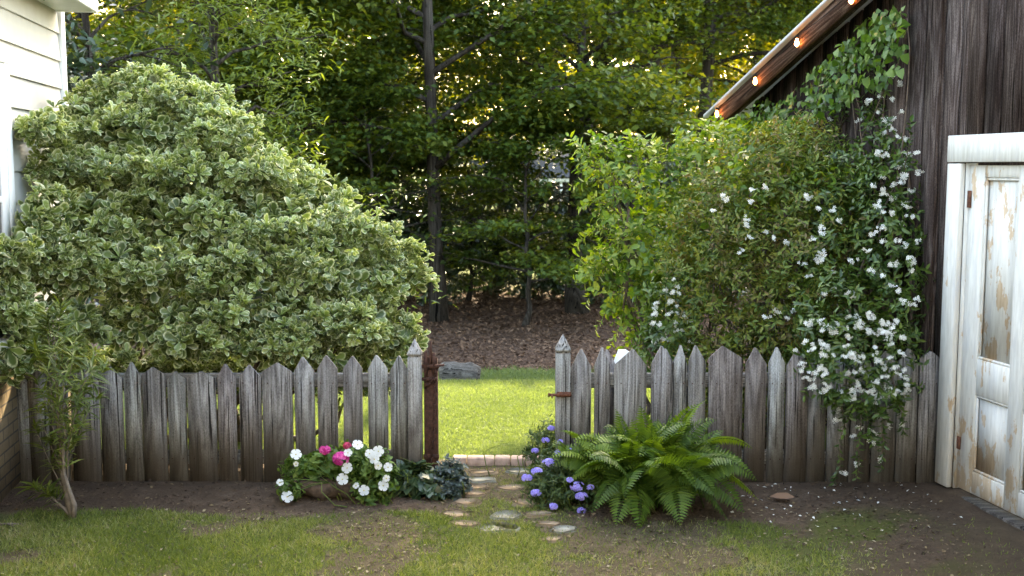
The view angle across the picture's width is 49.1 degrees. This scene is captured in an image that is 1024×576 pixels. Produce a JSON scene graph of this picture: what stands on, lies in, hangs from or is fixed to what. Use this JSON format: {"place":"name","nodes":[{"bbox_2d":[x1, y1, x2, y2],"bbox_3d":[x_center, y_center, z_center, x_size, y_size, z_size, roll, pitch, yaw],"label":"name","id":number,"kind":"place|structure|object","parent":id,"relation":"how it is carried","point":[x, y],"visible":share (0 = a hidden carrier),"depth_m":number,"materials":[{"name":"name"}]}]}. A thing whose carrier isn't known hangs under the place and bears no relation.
{"place":"outdoors","nodes":[
{"label":"outdoors","id":0,"kind":"place"},
{"bbox_2d":[72,0,749,134],"label":"sky","id":1,"kind":"structure","parent":0,"point":[488,0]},
{"bbox_2d":[101,378,806,459],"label":"back lawn grass","id":2,"kind":"structure","parent":0,"point":[528,393],"depth_m":9.19,"materials":[{"name":"green plant"}]},
{"bbox_2d":[422,365,593,379],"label":"grass","id":3,"kind":"structure","parent":0,"point":[503,372],"depth_m":14.48,"materials":[{"name":"green plant"}]},
{"bbox_2d":[0,169,1023,575],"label":"ground","id":4,"kind":"structure","parent":0,"point":[98,495],"depth_m":6.46,"materials":[{"name":"brown soil"}]},
{"bbox_2d":[0,523,20,526],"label":"stick","id":5,"kind":"object","parent":4,"relation":"on","point":[1,524],"visible":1,"depth_m":6.34,"materials":[{"name":"brown wood"}]},
{"bbox_2d":[0,0,97,502],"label":"white house","id":6,"kind":"structure","parent":4,"relation":"on","point":[33,68],"depth_m":7.29,"materials":[{"name":"paint"}]},
{"bbox_2d":[0,44,18,352],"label":"window","id":7,"kind":"structure","parent":6,"relation":"in","point":[7,182],"depth_m":6.88,"materials":[{"name":"white paint"}]},
{"bbox_2d":[12,295,117,518],"bbox_3d":[-2.613,0.682,6.474,0.855,1.317,0.488,3,7,28],"label":"lance leaf sapling","id":8,"kind":"object","parent":4,"relation":"on","point":[77,397],"visible":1,"depth_m":6.46,"materials":[{"name":"green plant"}]},
{"bbox_2d":[65,10,106,38],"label":"tree","id":9,"kind":"object","parent":4,"relation":"on","point":[74,17],"depth_m":50.45,"materials":[{"name":"green plant"}]},
{"bbox_2d":[65,0,224,250],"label":"broadleaf tree","id":10,"kind":"object","parent":4,"relation":"on","point":[79,15],"visible":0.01,"depth_m":26.78,"materials":[{"name":"green plant"}]},
{"bbox_2d":[70,2,220,163],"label":"tree","id":11,"kind":"object","parent":4,"relation":"on","point":[99,13],"depth_m":44.35,"materials":[{"name":"green plant"}]},
{"bbox_2d":[64,0,275,360],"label":"glossy evergreen","id":12,"kind":"object","parent":4,"relation":"on","point":[87,70],"visible":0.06,"depth_m":12.05,"materials":[{"name":"green plant"}]},
{"bbox_2d":[16,339,422,481],"bbox_3d":[-1.897,0.839,7.163,2.650,1.045,0.095,0,6,0],"label":"picket fence","id":13,"kind":"object","parent":4,"relation":"on","point":[152,456],"visible":0.77,"depth_m":7.15,"materials":[{"name":"grey wood"}]},
{"bbox_2d":[0,61,439,443],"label":"variegated bush","id":14,"kind":"object","parent":4,"relation":"on","point":[333,305],"visible":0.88,"depth_m":7.47,"materials":[{"name":"green plant"}]},
{"bbox_2d":[65,0,421,257],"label":"broadleaf tree","id":15,"kind":"object","parent":4,"relation":"on","point":[127,4],"visible":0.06,"depth_m":23.23,"materials":[{"name":"green plant"}]},
{"bbox_2d":[76,0,460,358],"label":"narrow leaf tree","id":16,"kind":"object","parent":4,"relation":"on","point":[212,27],"visible":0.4,"depth_m":12.83,"materials":[{"name":"green plant"}]},
{"bbox_2d":[77,0,481,296],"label":"broadleaf tree","id":17,"kind":"object","parent":4,"relation":"on","point":[351,162],"visible":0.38,"depth_m":18.85,"materials":[{"name":"green plant"}]},
{"bbox_2d":[104,0,519,200],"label":"broadleaf tree","id":18,"kind":"object","parent":4,"relation":"on","point":[443,5],"visible":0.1,"depth_m":22.49,"materials":[{"name":"green plant"}]},
{"bbox_2d":[296,476,361,500],"bbox_3d":[-1.114,1.223,6.874,0.400,0.164,0.202,0,6,0],"label":"planter","id":19,"kind":"object","parent":4,"relation":"on","point":[328,491],"visible":0.52,"depth_m":6.79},
{"bbox_2d":[277,442,361,500],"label":"geranium","id":20,"kind":"object","parent":19,"relation":"in","point":[328,460],"visible":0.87,"depth_m":6.80,"materials":[{"name":"green plant"}]},
{"bbox_2d":[275,439,400,507],"bbox_3d":[-1.058,1.123,6.840,0.768,0.462,0.382,0,6,0],"label":"white petunia","id":21,"kind":"object","parent":19,"relation":"in","point":[377,471],"visible":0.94,"depth_m":6.75,"materials":[{"name":"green plant"}]},
{"bbox_2d":[236,165,443,293],"bbox_3d":[-3.782,-1.053,22.355,4.940,3.002,3.142,0,6,0],"label":"undergrowth shrub","id":22,"kind":"object","parent":4,"relation":"on","point":[413,207],"visible":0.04,"depth_m":21.94,"materials":[{"name":"green plant"}]},
{"bbox_2d":[322,81,467,259],"bbox_3d":[-2.760,-2.719,27.059,4.469,4.988,3.167,0,6,0],"label":"undergrowth shrub","id":23,"kind":"object","parent":4,"relation":"on","point":[400,166],"visible":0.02,"depth_m":26.32,"materials":[{"name":"green plant"}]},
{"bbox_2d":[227,3,563,167],"bbox_3d":[-3.368,-10.567,27.961,9.287,19.820,9.543,4,7,31],"label":"broadleaf tree","id":24,"kind":"object","parent":4,"relation":"on","point":[440,90],"visible":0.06,"depth_m":27.12,"materials":[{"name":"green plant"}]},
{"bbox_2d":[257,40,540,282],"bbox_3d":[-2.537,-1.838,20.242,4.915,4.920,4.787,5,8,39],"label":"understory tree","id":25,"kind":"object","parent":4,"relation":"on","point":[371,98],"visible":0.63,"depth_m":19.04,"materials":[{"name":"green plant"}]},
{"bbox_2d":[389,457,448,500],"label":"dark leaf plant","id":26,"kind":"object","parent":4,"relation":"on","point":[413,478],"visible":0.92,"depth_m":6.88,"materials":[{"name":"green plant"}]},
{"bbox_2d":[353,172,495,305],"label":"undergrowth shrub","id":27,"kind":"object","parent":4,"relation":"on","point":[450,287],"visible":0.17,"depth_m":21.80,"materials":[{"name":"green plant"}]},
{"bbox_2d":[422,340,443,471],"bbox_3d":[-0.504,0.842,7.201,0.147,1.032,0.105,0,6,0],"label":"iron post","id":28,"kind":"object","parent":4,"relation":"on","point":[430,365],"visible":0.96,"depth_m":7.17,"materials":[{"name":"brown metal"}]},
{"bbox_2d":[119,294,747,375],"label":"leaf litter","id":29,"kind":"object","parent":4,"relation":"on","point":[597,342],"visible":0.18,"depth_m":18.63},
{"bbox_2d":[321,1,549,184],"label":"tree","id":30,"kind":"object","parent":4,"relation":"on","point":[454,75],"visible":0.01,"depth_m":45.28,"materials":[{"name":"green plant"}]},
{"bbox_2d":[403,49,479,184],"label":"tree","id":31,"kind":"object","parent":4,"relation":"on","point":[445,83],"depth_m":63.42,"materials":[{"name":"green plant"}]},
{"bbox_2d":[421,453,472,500],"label":"blue leaf plant","id":32,"kind":"object","parent":4,"relation":"on","point":[456,483],"visible":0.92,"depth_m":6.88,"materials":[{"name":"teal plant"}]},
{"bbox_2d":[187,0,716,322],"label":"broadleaf tree","id":33,"kind":"object","parent":4,"relation":"on","point":[510,29],"visible":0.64,"depth_m":18.94,"materials":[{"name":"green plant"}]},
{"bbox_2d":[439,510,476,518],"bbox_3d":[-0.317,1.346,6.551,0.223,0.054,0.134,1,7,0],"label":"stepping stone","id":34,"kind":"object","parent":4,"relation":"on","point":[458,513],"visible":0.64,"depth_m":6.55,"materials":[{"name":"beige stone"}]},
{"bbox_2d":[438,361,480,379],"bbox_3d":[-0.642,1.080,13.735,0.532,0.374,0.376,0,6,0],"label":"rock","id":35,"kind":"object","parent":4,"relation":"on","point":[450,370],"visible":0.58,"depth_m":13.60,"materials":[{"name":"grey stone"}]},
{"bbox_2d":[453,455,466,463],"bbox_3d":[-0.359,1.211,7.693,0.094,0.112,0.095,0,6,0],"label":"edging brick","id":36,"kind":"object","parent":4,"relation":"on","point":[463,459],"visible":0.36,"depth_m":7.66,"materials":[{"name":"pink ceramic"}]},
{"bbox_2d":[448,520,480,527],"bbox_3d":[-0.274,1.363,6.384,0.191,0.056,0.103,2,7,19],"label":"stepping stone","id":37,"kind":"object","parent":4,"relation":"on","point":[473,525],"visible":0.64,"depth_m":6.37,"materials":[{"name":"beige stone"}]},
{"bbox_2d":[451,498,481,506],"bbox_3d":[-0.263,1.317,6.791,0.160,0.055,0.153,4,7,30],"label":"stepping stone","id":38,"kind":"object","parent":4,"relation":"on","point":[467,502],"visible":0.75,"depth_m":6.76,"materials":[{"name":"beige stone"}]},
{"bbox_2d":[463,490,485,496],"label":"stepping stone","id":39,"kind":"object","parent":4,"relation":"on","point":[475,494],"visible":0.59,"depth_m":6.93,"materials":[{"name":"beige stone"}]},
{"bbox_2d":[365,113,584,300],"bbox_3d":[-0.653,-1.554,22.395,4.691,3.783,4.727,4,7,32],"label":"understory tree","id":40,"kind":"object","parent":4,"relation":"on","point":[458,170],"visible":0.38,"depth_m":21.36,"materials":[{"name":"green plant"}]},
{"bbox_2d":[465,483,488,489],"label":"stepping stone","id":41,"kind":"object","parent":4,"relation":"on","point":[478,486],"visible":0.45,"depth_m":7.09,"materials":[{"name":"beige stone"}]},
{"bbox_2d":[467,455,493,465],"bbox_3d":[-0.214,1.211,7.688,0.184,0.112,0.095,0,6,0],"label":"edging brick","id":42,"kind":"object","parent":4,"relation":"on","point":[476,460],"visible":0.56,"depth_m":7.64,"materials":[{"name":"pink ceramic"}]},
{"bbox_2d":[470,477,495,482],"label":"stepping stone","id":43,"kind":"object","parent":4,"relation":"on","point":[482,479],"visible":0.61,"depth_m":7.26,"materials":[{"name":"grey stone"}]},
{"bbox_2d":[468,470,497,475],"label":"stepping stone","id":44,"kind":"object","parent":4,"relation":"on","point":[477,473],"visible":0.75,"depth_m":7.41,"materials":[{"name":"beige stone"}]},
{"bbox_2d":[3,506,981,575],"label":"thatch","id":45,"kind":"object","parent":4,"relation":"on","point":[579,521],"visible":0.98,"depth_m":6.09,"materials":[{"name":"plant"}]},
{"bbox_2d":[384,167,611,296],"bbox_3d":[-0.429,-1.175,23.676,5.235,3.034,3.009,0,6,0],"label":"undergrowth shrub","id":46,"kind":"object","parent":4,"relation":"on","point":[509,207],"visible":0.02,"depth_m":23.23,"materials":[{"name":"green plant"}]},
{"bbox_2d":[476,521,520,532],"bbox_3d":[-0.086,1.371,6.336,0.272,0.054,0.203,-3,6,0],"label":"stepping stone","id":47,"kind":"object","parent":4,"relation":"on","point":[516,527],"visible":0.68,"depth_m":6.30,"materials":[{"name":"grey stone"}]},
{"bbox_2d":[2,479,1001,575],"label":"bed litter","id":48,"kind":"object","parent":4,"relation":"on","point":[654,513],"visible":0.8,"depth_m":6.64,"materials":[{"name":"brown plant"}]},
{"bbox_2d":[495,455,509,465],"bbox_3d":[-0.064,1.211,7.692,0.104,0.112,0.095,0,6,1],"label":"edging brick","id":49,"kind":"object","parent":4,"relation":"on","point":[504,460],"visible":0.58,"depth_m":7.64,"materials":[{"name":"pink ceramic"}]},
{"bbox_2d":[490,510,520,519],"bbox_3d":[-0.038,1.348,6.557,0.195,0.054,0.177,2,8,0],"label":"stepping stone","id":50,"kind":"object","parent":4,"relation":"on","point":[510,514],"visible":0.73,"depth_m":6.53,"materials":[{"name":"grey stone"}]},
{"bbox_2d":[494,484,526,490],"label":"stepping stone","id":51,"kind":"object","parent":4,"relation":"on","point":[508,487],"visible":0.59,"depth_m":7.08,"materials":[{"name":"beige stone"}]},
{"bbox_2d":[0,463,1021,575],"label":"front grass","id":52,"kind":"structure","parent":4,"relation":"on","point":[98,531],"depth_m":6.00,"materials":[{"name":"green plant"}]},
{"bbox_2d":[366,99,662,326],"bbox_3d":[-0.176,-1.259,19.275,6.034,4.008,4.504,2,7,22],"label":"understory tree","id":53,"kind":"object","parent":4,"relation":"on","point":[513,151],"visible":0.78,"depth_m":18.91,"materials":[{"name":"green plant"}]},
{"bbox_2d":[505,467,526,473],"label":"stepping stone","id":54,"kind":"object","parent":4,"relation":"on","point":[513,470],"visible":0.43,"depth_m":7.47,"materials":[{"name":"beige stone"}]},
{"bbox_2d":[511,455,524,465],"bbox_3d":[0.041,1.212,7.683,0.094,0.112,0.095,0,6,2],"label":"edging brick","id":55,"kind":"object","parent":4,"relation":"on","point":[514,460],"visible":0.42,"depth_m":7.63,"materials":[{"name":"pink ceramic"}]},
{"bbox_2d":[483,413,562,481],"bbox_3d":[0.125,1.025,7.314,0.545,0.440,0.326,3,7,26],"label":"phlox","id":56,"kind":"object","parent":4,"relation":"on","point":[544,438],"visible":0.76,"depth_m":7.21,"materials":[{"name":"green plant"}]},
{"bbox_2d":[508,498,539,506],"bbox_3d":[0.084,1.321,6.782,0.221,0.054,0.149,4,4,0],"label":"stepping stone","id":57,"kind":"object","parent":4,"relation":"on","point":[520,502],"visible":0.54,"depth_m":6.76,"materials":[{"name":"beige stone"}]},
{"bbox_2d":[526,455,542,465],"bbox_3d":[0.186,1.211,7.688,0.184,0.112,0.095,0,6,1],"label":"edging brick","id":58,"kind":"object","parent":4,"relation":"on","point":[528,463],"visible":0.1,"depth_m":7.64,"materials":[{"name":"pink ceramic"}]},
{"bbox_2d":[451,175,623,298],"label":"undergrowth shrub","id":59,"kind":"object","parent":4,"relation":"on","point":[540,291],"visible":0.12,"depth_m":22.71,"materials":[{"name":"green plant"}]},
{"bbox_2d":[522,510,557,517],"bbox_3d":[0.158,1.346,6.571,0.231,0.054,0.106,-1,6,0],"label":"stepping stone","id":60,"kind":"object","parent":4,"relation":"on","point":[533,514],"visible":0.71,"depth_m":6.55,"materials":[{"name":"beige stone"}]},
{"bbox_2d":[475,1,614,131],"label":"tree","id":61,"kind":"object","parent":4,"relation":"on","point":[571,57],"visible":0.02,"depth_m":65.47,"materials":[{"name":"green plant"}]},
{"bbox_2d":[535,521,561,527],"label":"stepping stone","id":62,"kind":"object","parent":4,"relation":"on","point":[550,523],"visible":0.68,"depth_m":6.36,"materials":[{"name":"beige stone"}]},
{"bbox_2d":[539,536,562,542],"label":"stepping stone","id":63,"kind":"object","parent":4,"relation":"on","point":[554,540],"visible":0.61,"depth_m":6.09,"materials":[{"name":"beige stone"}]},
{"bbox_2d":[455,135,666,200],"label":"distant house","id":64,"kind":"structure","parent":4,"relation":"on","point":[557,168],"depth_m":44.94,"materials":[{"name":"grey wood"}]},
{"bbox_2d":[550,525,576,533],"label":"stepping stone","id":65,"kind":"object","parent":4,"relation":"on","point":[564,528],"visible":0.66,"depth_m":6.28,"materials":[{"name":"grey stone"}]},
{"bbox_2d":[520,441,613,512],"bbox_3d":[0.331,1.151,6.784,0.577,0.424,0.497,0,6,0],"label":"phlox","id":66,"kind":"object","parent":4,"relation":"on","point":[549,481],"visible":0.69,"depth_m":6.67,"materials":[{"name":"green plant"}]},
{"bbox_2d":[484,168,669,304],"bbox_3d":[1.333,-1.072,22.873,3.868,3.164,3.184,0,6,0],"label":"undergrowth shrub","id":67,"kind":"object","parent":4,"relation":"on","point":[591,298],"visible":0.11,"depth_m":22.77,"materials":[{"name":"green plant"}]},
{"bbox_2d":[432,0,728,314],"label":"broadleaf tree","id":68,"kind":"object","parent":4,"relation":"on","point":[575,298],"visible":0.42,"depth_m":20.32,"materials":[{"name":"green plant"}]},
{"bbox_2d":[419,0,767,284],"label":"broadleaf tree","id":69,"kind":"object","parent":4,"relation":"on","point":[683,32],"visible":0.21,"depth_m":24.21,"materials":[{"name":"green plant"}]},
{"bbox_2d":[614,349,628,363],"bbox_3d":[0.728,0.809,7.412,0.125,0.812,0.022,0,6,0],"label":"white board","id":70,"kind":"object","parent":4,"relation":"on","point":[621,353],"visible":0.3,"depth_m":7.36,"materials":[{"name":"paint"}]},
{"bbox_2d":[440,0,812,264],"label":"broadleaf tree","id":71,"kind":"object","parent":4,"relation":"on","point":[756,24],"visible":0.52,"depth_m":25.37,"materials":[{"name":"green plant"}]},
{"bbox_2d":[570,349,687,444],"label":"picket gate","id":72,"kind":"structure","parent":4,"relation":"on","point":[610,360],"depth_m":7.30,"materials":[{"name":"grey wood"}]},
{"bbox_2d":[531,67,745,306],"bbox_3d":[2.471,-1.603,19.472,4.608,4.490,5.040,0,6,0],"label":"understory tree","id":73,"kind":"object","parent":4,"relation":"on","point":[662,126],"visible":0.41,"depth_m":19.23,"materials":[{"name":"green plant"}]},
{"bbox_2d":[549,51,747,147],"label":"tree","id":74,"kind":"object","parent":4,"relation":"on","point":[688,76],"visible":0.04,"depth_m":50.52,"materials":[{"name":"green plant"}]},
{"bbox_2d":[550,400,755,528],"bbox_3d":[0.836,0.986,6.663,1.226,0.654,0.872,0,6,0],"label":"fern","id":75,"kind":"object","parent":4,"relation":"on","point":[670,463],"visible":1,"depth_m":6.51,"materials":[{"name":"green plant"}]},
{"bbox_2d":[630,267,711,429],"bbox_3d":[1.121,0.511,8.024,0.673,1.323,0.766,0,6,0],"label":"star jasmine","id":76,"kind":"object","parent":4,"relation":"on","point":[655,330],"visible":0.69,"depth_m":7.90,"materials":[{"name":"green plant"}]},
{"bbox_2d":[605,139,747,296],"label":"undergrowth shrub","id":77,"kind":"object","parent":4,"relation":"on","point":[673,180],"visible":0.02,"depth_m":22.71,"materials":[{"name":"green plant"}]},
{"bbox_2d":[556,0,803,205],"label":"broadleaf tree","id":78,"kind":"object","parent":4,"relation":"on","point":[744,5],"visible":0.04,"depth_m":29.23,"materials":[{"name":"green plant"}]},
{"bbox_2d":[614,37,752,147],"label":"tree","id":79,"kind":"object","parent":4,"relation":"on","point":[716,75],"visible":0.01,"depth_m":64.04,"materials":[{"name":"green plant"}]},
{"bbox_2d":[548,0,820,209],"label":"broadleaf tree","id":80,"kind":"object","parent":4,"relation":"on","point":[707,70],"visible":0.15,"depth_m":27.67,"materials":[{"name":"green plant"}]},
{"bbox_2d":[617,2,788,163],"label":"tree","id":81,"kind":"object","parent":4,"relation":"on","point":[769,45],"visible":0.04,"depth_m":45.08,"materials":[{"name":"green plant"}]},
{"bbox_2d":[565,108,866,414],"bbox_3d":[1.424,-0.158,8.664,2.036,2.527,2.417,0,6,0],"label":"bright green shrub","id":82,"kind":"object","parent":4,"relation":"on","point":[636,269],"visible":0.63,"depth_m":8.65,"materials":[{"name":"green plant"}]},
{"bbox_2d":[625,0,816,138],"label":"broadleaf tree","id":83,"kind":"object","parent":4,"relation":"on","point":[722,80],"visible":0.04,"depth_m":31.02,"materials":[{"name":"green plant"}]},
{"bbox_2d":[622,0,822,225],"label":"broadleaf tree","id":84,"kind":"object","parent":4,"relation":"on","point":[678,65],"visible":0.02,"depth_m":33.31,"materials":[{"name":"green plant"}]},
{"bbox_2d":[548,334,939,482],"bbox_3d":[1.479,0.826,7.139,2.501,1.076,0.143,0,6,0],"label":"picket fence","id":85,"kind":"object","parent":4,"relation":"on","point":[725,379],"visible":0.73,"depth_m":7.14,"materials":[{"name":"grey wood"}]},
{"bbox_2d":[719,49,768,79],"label":"tree","id":86,"kind":"object","parent":4,"relation":"on","point":[740,74],"depth_m":49.50,"materials":[{"name":"green plant"}]},
{"bbox_2d":[650,109,884,448],"bbox_3d":[1.768,-0.041,7.944,1.608,2.450,1.443,0,6,0],"label":"feathery shrub","id":87,"kind":"object","parent":4,"relation":"on","point":[780,278],"visible":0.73,"depth_m":7.71,"materials":[{"name":"green plant"}]},
{"bbox_2d":[770,493,793,498],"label":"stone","id":88,"kind":"object","parent":4,"relation":"on","point":[783,495],"visible":1,"depth_m":6.81,"materials":[{"name":"beige stone"}]},
{"bbox_2d":[710,69,934,485],"bbox_3d":[2.251,-0.134,7.559,1.379,2.714,1.982,5,8,38],"label":"star jasmine","id":89,"kind":"object","parent":4,"relation":"on","point":[861,319],"visible":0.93,"depth_m":7.19,"materials":[{"name":"green plant"}]},
{"bbox_2d":[731,482,962,533],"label":"fallen petals","id":90,"kind":"object","parent":4,"relation":"on","point":[834,503],"visible":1,"depth_m":6.70,"materials":[{"name":"white plant"}]},
{"bbox_2d":[703,0,1023,530],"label":"board barn","id":91,"kind":"structure","parent":4,"relation":"on","point":[965,104],"depth_m":6.88,"materials":[{"name":"brown wood"}]},
{"bbox_2d":[715,0,853,116],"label":"string light","id":92,"kind":"object","parent":91,"relation":"hanging from","point":[796,45],"visible":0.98,"depth_m":8.71,"materials":[{"name":"glass"}]},
{"bbox_2d":[721,5,910,263],"bbox_3d":[2.239,-1.038,8.796,0.313,1.941,3.490,-1,6,-10],"label":"climbing vine","id":93,"kind":"object","parent":91,"relation":"attached to","point":[851,92],"visible":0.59,"depth_m":7.82,"materials":[{"name":"green plant"}]},
{"bbox_2d":[956,165,1023,518],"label":"door","id":94,"kind":"structure","parent":91,"relation":"in","point":[990,438],"depth_m":6.62,"materials":[{"name":"white paint"}]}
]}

